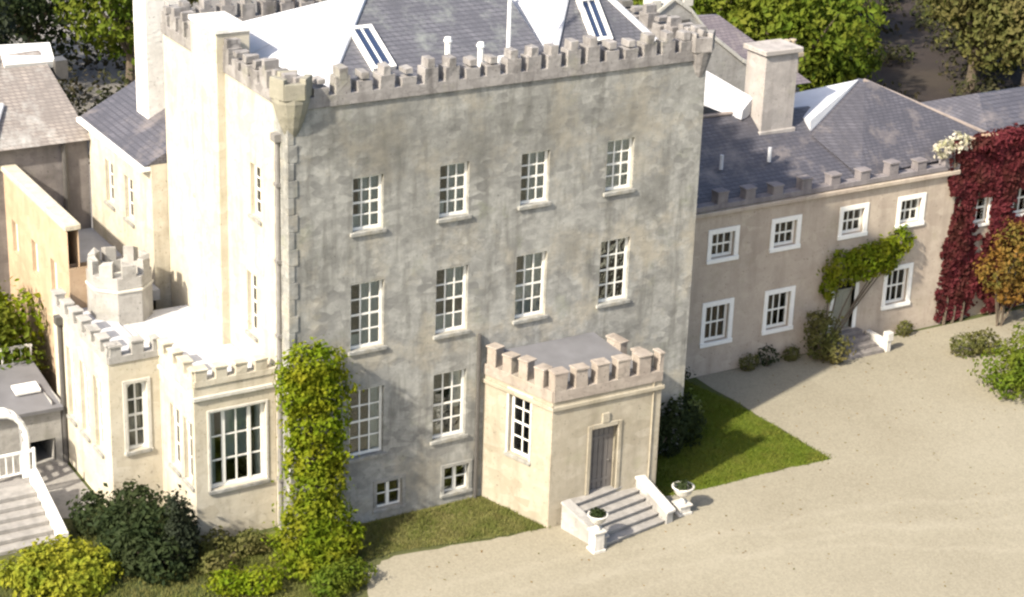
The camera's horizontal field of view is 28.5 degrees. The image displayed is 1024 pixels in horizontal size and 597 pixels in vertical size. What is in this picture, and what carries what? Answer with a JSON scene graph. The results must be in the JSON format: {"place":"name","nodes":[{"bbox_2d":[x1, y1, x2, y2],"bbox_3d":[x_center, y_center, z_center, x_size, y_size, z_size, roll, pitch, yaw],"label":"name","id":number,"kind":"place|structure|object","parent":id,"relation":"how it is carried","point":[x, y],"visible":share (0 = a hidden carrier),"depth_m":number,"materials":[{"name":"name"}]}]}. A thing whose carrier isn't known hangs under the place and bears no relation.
{"place":"outdoors","nodes":[
{"label":"outdoors","id":0,"kind":"place"},
{"bbox_2d":[0,441,92,517],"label":"terrace paving","id":1,"kind":"structure","parent":0,"point":[64,483],"depth_m":71.39,"materials":[{"name":"beige stone"}]},
{"bbox_2d":[0,408,30,477],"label":"garden arch","id":2,"kind":"structure","parent":1,"relation":"on","point":[5,413],"depth_m":70.11,"materials":[{"name":"white paint"}]},
{"bbox_2d":[3,0,256,227],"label":"yard","id":3,"kind":"structure","parent":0,"point":[90,79],"depth_m":120.87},
{"bbox_2d":[0,304,1023,596],"bbox_3d":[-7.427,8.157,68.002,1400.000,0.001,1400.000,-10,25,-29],"label":"ground","id":4,"kind":"structure","parent":0,"point":[380,500],"depth_m":67.56,"materials":[{"name":"green plant"}]},
{"bbox_2d":[0,276,47,364],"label":"garden tree","id":5,"kind":"object","parent":4,"relation":"on","point":[17,301],"visible":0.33,"depth_m":74.77,"materials":[{"name":"green plant"}]},
{"bbox_2d":[0,301,48,371],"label":"garden tree","id":6,"kind":"object","parent":4,"relation":"on","point":[8,320],"visible":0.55,"depth_m":74.07,"materials":[{"name":"green plant"}]},
{"bbox_2d":[0,343,62,474],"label":"stone outbuilding","id":7,"kind":"structure","parent":4,"relation":"on","point":[29,397],"depth_m":72.09,"materials":[{"name":"white paint"}]},
{"bbox_2d":[0,468,68,555],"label":"terrace steps","id":8,"kind":"structure","parent":4,"relation":"on","point":[29,513],"depth_m":67.78,"materials":[{"name":"stone"}]},
{"bbox_2d":[0,447,35,478],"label":"terrace railing","id":9,"kind":"object","parent":8,"relation":"on","point":[32,450],"visible":0.87,"depth_m":69.30,"materials":[{"name":"white paint"}]},
{"bbox_2d":[0,42,91,301],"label":"house","id":10,"kind":"structure","parent":4,"relation":"on","point":[44,136],"depth_m":78.13,"materials":[{"name":"stone"}]},
{"bbox_2d":[0,527,123,596],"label":"yellow bush","id":11,"kind":"object","parent":4,"relation":"on","point":[79,569],"visible":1,"depth_m":64.19,"materials":[{"name":"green plant"}]},
{"bbox_2d":[0,164,159,395],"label":"yard range","id":12,"kind":"structure","parent":4,"relation":"on","point":[52,244],"depth_m":74.92,"materials":[{"name":"paint"}]},
{"bbox_2d":[16,224,18,250],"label":"window","id":13,"kind":"structure","parent":12,"relation":"in","point":[16,224],"depth_m":77.28,"materials":[{"name":"paint"}]},
{"bbox_2d":[36,244,38,270],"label":"window","id":14,"kind":"structure","parent":12,"relation":"in","point":[36,244],"depth_m":75.36,"materials":[{"name":"paint"}]},
{"bbox_2d":[55,263,57,288],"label":"window","id":15,"kind":"structure","parent":12,"relation":"in","point":[55,263],"depth_m":73.59,"materials":[{"name":"paint"}]},
{"bbox_2d":[50,246,163,513],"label":"turreted block","id":16,"kind":"structure","parent":4,"relation":"on","point":[104,359],"depth_m":69.69,"materials":[{"name":"paint"}]},
{"bbox_2d":[66,350,77,426],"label":"window","id":17,"kind":"structure","parent":16,"relation":"in","point":[69,417],"depth_m":71.52,"materials":[{"name":"paint"}]},
{"bbox_2d":[79,364,90,442],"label":"window","id":18,"kind":"structure","parent":16,"relation":"in","point":[82,432],"depth_m":70.38,"materials":[{"name":"paint"}]},
{"bbox_2d":[93,378,104,458],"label":"window","id":19,"kind":"structure","parent":16,"relation":"in","point":[95,447],"depth_m":69.27,"materials":[{"name":"paint"}]},
{"bbox_2d":[122,377,153,456],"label":"window","id":20,"kind":"structure","parent":16,"relation":"in","point":[125,384],"depth_m":68.38,"materials":[{"name":"paint"}]},
{"bbox_2d":[76,80,171,309],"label":"wing","id":21,"kind":"structure","parent":4,"relation":"on","point":[128,163],"depth_m":75.15,"materials":[{"name":"beige paint"}]},
{"bbox_2d":[104,162,114,210],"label":"window","id":22,"kind":"structure","parent":21,"relation":"in","point":[106,202],"depth_m":77.16,"materials":[{"name":"paint"}]},
{"bbox_2d":[123,178,134,227],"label":"window","id":23,"kind":"structure","parent":21,"relation":"in","point":[125,219],"depth_m":75.49,"materials":[{"name":"paint"}]},
{"bbox_2d":[133,0,177,238],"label":"chimney tower","id":24,"kind":"structure","parent":21,"relation":"on","point":[149,66],"depth_m":74.74,"materials":[{"name":"beige paint"}]},
{"bbox_2d":[66,475,198,589],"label":"dark evergreen","id":25,"kind":"object","parent":4,"relation":"on","point":[136,530],"visible":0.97,"depth_m":65.73,"materials":[{"name":"green plant"}]},
{"bbox_2d":[0,526,285,596],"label":"rough blades","id":26,"kind":"object","parent":4,"relation":"on","point":[167,587],"visible":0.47,"depth_m":64.80,"materials":[{"name":"green plant"}]},
{"bbox_2d":[157,484,202,576],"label":"dark conifer","id":27,"kind":"object","parent":4,"relation":"on","point":[183,528],"visible":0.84,"depth_m":65.20,"materials":[{"name":"green plant"}]},
{"bbox_2d":[122,305,276,541],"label":"battlemented bay","id":28,"kind":"object","parent":4,"relation":"on","point":[205,375],"visible":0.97,"depth_m":67.45,"materials":[{"name":"paint"}]},
{"bbox_2d":[168,405,181,477],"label":"window","id":29,"kind":"structure","parent":28,"relation":"in","point":[176,413],"depth_m":68.13,"materials":[{"name":"paint"}]},
{"bbox_2d":[181,420,194,491],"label":"window","id":30,"kind":"structure","parent":28,"relation":"in","point":[184,479],"depth_m":67.19,"materials":[{"name":"paint"}]},
{"bbox_2d":[207,399,269,495],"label":"window","id":31,"kind":"structure","parent":28,"relation":"in","point":[235,421],"depth_m":67.22,"materials":[{"name":"paint"}]},
{"bbox_2d":[225,495,550,596],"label":"grass verge","id":32,"kind":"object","parent":4,"relation":"on","point":[430,526],"depth_m":68.83,"materials":[{"name":"green plant"}]},
{"bbox_2d":[195,525,272,577],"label":"brown shrub","id":33,"kind":"object","parent":32,"relation":"on","point":[213,555],"visible":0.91,"depth_m":66.46,"materials":[{"name":"green plant"}]},
{"bbox_2d":[201,561,288,596],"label":"lawn bush","id":34,"kind":"object","parent":32,"relation":"on","point":[242,580],"visible":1,"depth_m":64.28,"materials":[{"name":"green plant"}]},
{"bbox_2d":[261,455,370,582],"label":"broad shrub","id":35,"kind":"object","parent":32,"relation":"on","point":[317,542],"visible":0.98,"depth_m":65.68,"materials":[{"name":"green plant"}]},
{"bbox_2d":[271,335,364,516],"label":"climbing tree","id":36,"kind":"object","parent":32,"relation":"on","point":[309,386],"visible":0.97,"depth_m":65.40,"materials":[{"name":"green plant"}]},
{"bbox_2d":[305,551,377,596],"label":"round bush","id":37,"kind":"object","parent":32,"relation":"on","point":[345,581],"visible":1,"depth_m":64.66,"materials":[{"name":"green plant"}]},
{"bbox_2d":[161,0,715,538],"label":"castle keep","id":38,"kind":"structure","parent":4,"relation":"on","point":[413,208],"depth_m":68.15,"materials":[{"name":"paint"}]},
{"bbox_2d":[245,274,257,342],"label":"window","id":39,"kind":"structure","parent":38,"relation":"in","point":[254,309],"depth_m":68.01,"materials":[{"name":"paint"}]},
{"bbox_2d":[248,165,261,225],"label":"window","id":40,"kind":"structure","parent":38,"relation":"in","point":[257,170],"depth_m":66.10,"materials":[{"name":"paint"}]},
{"bbox_2d":[348,280,386,355],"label":"window","id":41,"kind":"structure","parent":38,"relation":"in","point":[370,293],"depth_m":66.83,"materials":[{"name":"paint"}]},
{"bbox_2d":[349,386,386,463],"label":"window","id":42,"kind":"structure","parent":38,"relation":"in","point":[374,403],"depth_m":68.26,"materials":[{"name":"paint"}]},
{"bbox_2d":[350,174,386,237],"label":"window","id":43,"kind":"structure","parent":38,"relation":"in","point":[369,187],"depth_m":65.33,"materials":[{"name":"paint"}]},
{"bbox_2d":[373,474,406,513],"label":"window","id":44,"kind":"structure","parent":38,"relation":"in","point":[403,488],"depth_m":69.52,"materials":[{"name":"paint"}]},
{"bbox_2d":[430,369,467,445],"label":"window","id":45,"kind":"structure","parent":38,"relation":"in","point":[456,378],"depth_m":69.73,"materials":[{"name":"paint"}]},
{"bbox_2d":[433,265,470,339],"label":"window","id":46,"kind":"structure","parent":38,"relation":"in","point":[456,276],"depth_m":68.31,"materials":[{"name":"paint"}]},
{"bbox_2d":[436,162,471,223],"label":"window","id":47,"kind":"structure","parent":38,"relation":"in","point":[456,174],"depth_m":66.84,"materials":[{"name":"paint"}]},
{"bbox_2d":[440,459,472,498],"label":"window","id":48,"kind":"structure","parent":38,"relation":"in","point":[453,475],"depth_m":70.81,"materials":[{"name":"paint"}]},
{"bbox_2d":[498,0,511,63],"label":"flagpole","id":49,"kind":"object","parent":38,"relation":"on","point":[508,42],"visible":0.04,"depth_m":66.87,"materials":[{"name":"metal"}]},
{"bbox_2d":[512,252,547,324],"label":"window","id":50,"kind":"structure","parent":38,"relation":"in","point":[529,294],"depth_m":69.80,"materials":[{"name":"paint"}]},
{"bbox_2d":[518,150,551,210],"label":"window","id":51,"kind":"structure","parent":38,"relation":"in","point":[536,169],"depth_m":68.33,"materials":[{"name":"paint"}]},
{"bbox_2d":[595,237,629,308],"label":"window","id":52,"kind":"structure","parent":38,"relation":"in","point":[613,259],"depth_m":71.34,"materials":[{"name":"paint"}]},
{"bbox_2d":[603,138,635,196],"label":"window","id":53,"kind":"structure","parent":38,"relation":"in","point":[619,151],"depth_m":69.93,"materials":[{"name":"paint"}]},
{"bbox_2d":[480,332,665,527],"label":"entrance porch","id":54,"kind":"object","parent":4,"relation":"on","point":[566,418],"visible":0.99,"depth_m":69.35,"materials":[{"name":"paint"}]},
{"bbox_2d":[504,386,532,465],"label":"window","id":55,"kind":"structure","parent":54,"relation":"in","point":[522,410],"depth_m":69.34,"materials":[{"name":"paint"}]},
{"bbox_2d":[589,426,613,489],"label":"door","id":56,"kind":"structure","parent":54,"relation":"in","point":[602,438],"depth_m":69.83,"materials":[{"name":"paint"}]},
{"bbox_2d":[643,0,810,119],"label":"gabled range","id":57,"kind":"structure","parent":4,"relation":"on","point":[725,78],"depth_m":84.93,"materials":[{"name":"grey stone"}]},
{"bbox_2d":[685,38,985,378],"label":"side wing","id":58,"kind":"structure","parent":4,"relation":"on","point":[793,187],"depth_m":83.03,"materials":[{"name":"beige paint"}]},
{"bbox_2d":[699,298,733,348],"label":"window","id":59,"kind":"structure","parent":58,"relation":"in","point":[713,319],"depth_m":81.54,"materials":[{"name":"paint"}]},
{"bbox_2d":[706,225,739,264],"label":"window","id":60,"kind":"structure","parent":58,"relation":"in","point":[719,240],"depth_m":80.29,"materials":[{"name":"paint"}]},
{"bbox_2d":[761,286,795,335],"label":"window","id":61,"kind":"structure","parent":58,"relation":"in","point":[775,301],"depth_m":83.03,"materials":[{"name":"paint"}]},
{"bbox_2d":[769,214,801,252],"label":"window","id":62,"kind":"structure","parent":58,"relation":"in","point":[782,229],"depth_m":81.78,"materials":[{"name":"paint"}]},
{"bbox_2d":[832,282,851,328],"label":"door","id":63,"kind":"structure","parent":58,"relation":"in","point":[843,293],"depth_m":84.81,"materials":[{"name":"grey paint"}]},
{"bbox_2d":[837,202,869,240],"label":"window","id":64,"kind":"structure","parent":58,"relation":"in","point":[850,216],"depth_m":83.45,"materials":[{"name":"paint"}]},
{"bbox_2d":[816,224,916,348],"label":"climbing shrub","id":65,"kind":"object","parent":58,"relation":"attached to","point":[881,264],"visible":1,"depth_m":83.76,"materials":[{"name":"green plant"}]},
{"bbox_2d":[880,262,913,310],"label":"window","id":66,"kind":"structure","parent":58,"relation":"in","point":[893,286],"depth_m":86.06,"materials":[{"name":"paint"}]},
{"bbox_2d":[895,192,926,229],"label":"window","id":67,"kind":"structure","parent":58,"relation":"in","point":[907,208],"depth_m":84.93,"materials":[{"name":"paint"}]},
{"bbox_2d":[932,130,974,167],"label":"flowering plant","id":68,"kind":"object","parent":58,"relation":"on","point":[945,143],"visible":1,"depth_m":84.56,"materials":[{"name":"white plant"}]},
{"bbox_2d":[920,86,1023,321],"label":"creeper house","id":69,"kind":"structure","parent":4,"relation":"on","point":[989,111],"depth_m":89.09,"materials":[{"name":"paint"}]},
{"bbox_2d":[933,122,1023,324],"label":"red creeper","id":70,"kind":"object","parent":69,"relation":"attached to","point":[978,161],"visible":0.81,"depth_m":86.83,"materials":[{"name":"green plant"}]},
{"bbox_2d":[970,197,991,226],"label":"window","id":71,"kind":"structure","parent":69,"relation":"in","point":[981,204],"depth_m":87.37,"materials":[{"name":"paint"}]},
{"bbox_2d":[1012,188,1023,216],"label":"window","id":72,"kind":"structure","parent":69,"relation":"in","point":[1019,206],"depth_m":88.42,"materials":[{"name":"paint"}]},
{"bbox_2d":[275,0,1023,101],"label":"woodland floor","id":73,"kind":"structure","parent":0,"point":[923,78],"depth_m":128.56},
{"bbox_2d":[0,0,31,44],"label":"conifer tree","id":74,"kind":"object","parent":73,"relation":"on","point":[6,22],"visible":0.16,"depth_m":102.72,"materials":[{"name":"green plant"}]},
{"bbox_2d":[0,0,91,57],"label":"tree","id":75,"kind":"object","parent":73,"relation":"on","point":[42,10],"visible":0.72,"depth_m":114.20,"materials":[{"name":"green plant"}]},
{"bbox_2d":[51,0,135,85],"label":"tree","id":76,"kind":"object","parent":73,"relation":"on","point":[121,25],"visible":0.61,"depth_m":113.45,"materials":[{"name":"green plant"}]},
{"bbox_2d":[132,0,198,10],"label":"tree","id":77,"kind":"object","parent":73,"relation":"on","point":[191,2],"visible":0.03,"depth_m":123.88,"materials":[{"name":"green plant"}]},
{"bbox_2d":[0,0,1020,163],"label":"undergrowth","id":78,"kind":"object","parent":73,"relation":"on","point":[889,55],"visible":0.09,"depth_m":122.96,"materials":[{"name":"green plant"}]},
{"bbox_2d":[633,0,759,23],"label":"tree","id":79,"kind":"object","parent":73,"relation":"on","point":[721,5],"visible":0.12,"depth_m":106.69,"materials":[{"name":"green plant"}]},
{"bbox_2d":[700,0,897,91],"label":"tree","id":80,"kind":"object","parent":73,"relation":"on","point":[784,17],"visible":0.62,"depth_m":104.30,"materials":[{"name":"green plant"}]},
{"bbox_2d":[775,0,886,91],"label":"tree","id":81,"kind":"object","parent":73,"relation":"on","point":[860,61],"visible":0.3,"depth_m":107.53,"materials":[{"name":"green plant"}]},
{"bbox_2d":[927,0,994,62],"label":"tree","id":82,"kind":"object","parent":73,"relation":"on","point":[985,40],"visible":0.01,"depth_m":129.10,"materials":[{"name":"green plant"}]},
{"bbox_2d":[910,0,1022,91],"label":"tree","id":83,"kind":"object","parent":73,"relation":"on","point":[948,15],"visible":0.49,"depth_m":120.91,"materials":[{"name":"green plant"}]},
{"bbox_2d":[946,0,1023,86],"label":"tree","id":84,"kind":"object","parent":73,"relation":"on","point":[1013,54],"visible":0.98,"depth_m":118.53,"materials":[{"name":"green plant"}]},
{"bbox_2d":[364,309,1023,596],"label":"gravel","id":85,"kind":"structure","parent":0,"point":[858,533],"depth_m":70.96,"materials":[{"name":"beige gravel"}]},
{"bbox_2d":[586,507,608,553],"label":"stone urn","id":86,"kind":"object","parent":85,"relation":"on","point":[597,516],"visible":1,"depth_m":67.68,"materials":[{"name":"white stone"}]},
{"bbox_2d":[561,475,675,547],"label":"entrance steps","id":87,"kind":"structure","parent":85,"relation":"on","point":[644,505],"depth_m":69.65,"materials":[{"name":"stone"}]},
{"bbox_2d":[671,479,694,516],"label":"stone urn","id":88,"kind":"object","parent":85,"relation":"on","point":[682,490],"visible":0.99,"depth_m":70.48,"materials":[{"name":"white stone"}]},
{"bbox_2d":[738,352,758,370],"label":"shrub","id":89,"kind":"object","parent":85,"relation":"on","point":[749,366],"visible":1,"depth_m":82.39,"materials":[{"name":"green plant"}]},
{"bbox_2d":[757,343,781,366],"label":"shrub","id":90,"kind":"object","parent":85,"relation":"on","point":[767,360],"visible":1,"depth_m":82.92,"materials":[{"name":"green plant"}]},
{"bbox_2d":[782,343,801,361],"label":"shrub","id":91,"kind":"object","parent":85,"relation":"on","point":[790,356],"visible":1,"depth_m":83.50,"materials":[{"name":"green plant"}]},
{"bbox_2d":[800,295,856,364],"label":"rounded bush","id":92,"kind":"object","parent":85,"relation":"on","point":[825,353],"visible":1,"depth_m":83.09,"materials":[{"name":"green plant"}]},
{"bbox_2d":[817,327,893,360],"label":"doorstep","id":93,"kind":"object","parent":85,"relation":"on","point":[869,342],"visible":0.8,"depth_m":84.73,"materials":[{"name":"stone"}]},
{"bbox_2d":[894,319,916,337],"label":"shrub","id":94,"kind":"object","parent":85,"relation":"on","point":[903,330],"visible":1,"depth_m":86.42,"materials":[{"name":"green plant"}]},
{"bbox_2d":[949,327,1002,358],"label":"bush","id":95,"kind":"object","parent":85,"relation":"on","point":[977,346],"visible":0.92,"depth_m":84.61,"materials":[{"name":"green plant"}]},
{"bbox_2d":[965,319,1023,404],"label":"green bush","id":96,"kind":"object","parent":85,"relation":"on","point":[1012,378],"visible":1,"depth_m":80.99,"materials":[{"name":"green plant"}]},
{"bbox_2d":[972,216,1023,325],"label":"orange shrub","id":97,"kind":"object","parent":85,"relation":"on","point":[997,283],"visible":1,"depth_m":86.98,"materials":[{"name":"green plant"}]},
{"bbox_2d":[655,379,830,495],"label":"lawn","id":98,"kind":"structure","parent":0,"point":[748,443],"depth_m":75.42,"materials":[{"name":"green plant"}]},
{"bbox_2d":[657,393,690,458],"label":"dark shrub","id":99,"kind":"object","parent":98,"relation":"on","point":[679,422],"visible":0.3,"depth_m":74.15,"materials":[{"name":"green plant"}]},
{"bbox_2d":[683,367,706,448],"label":"dark hedge","id":100,"kind":"object","parent":98,"relation":"on","point":[693,413],"visible":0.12,"depth_m":75.23,"materials":[{"name":"green plant"}]}
]}

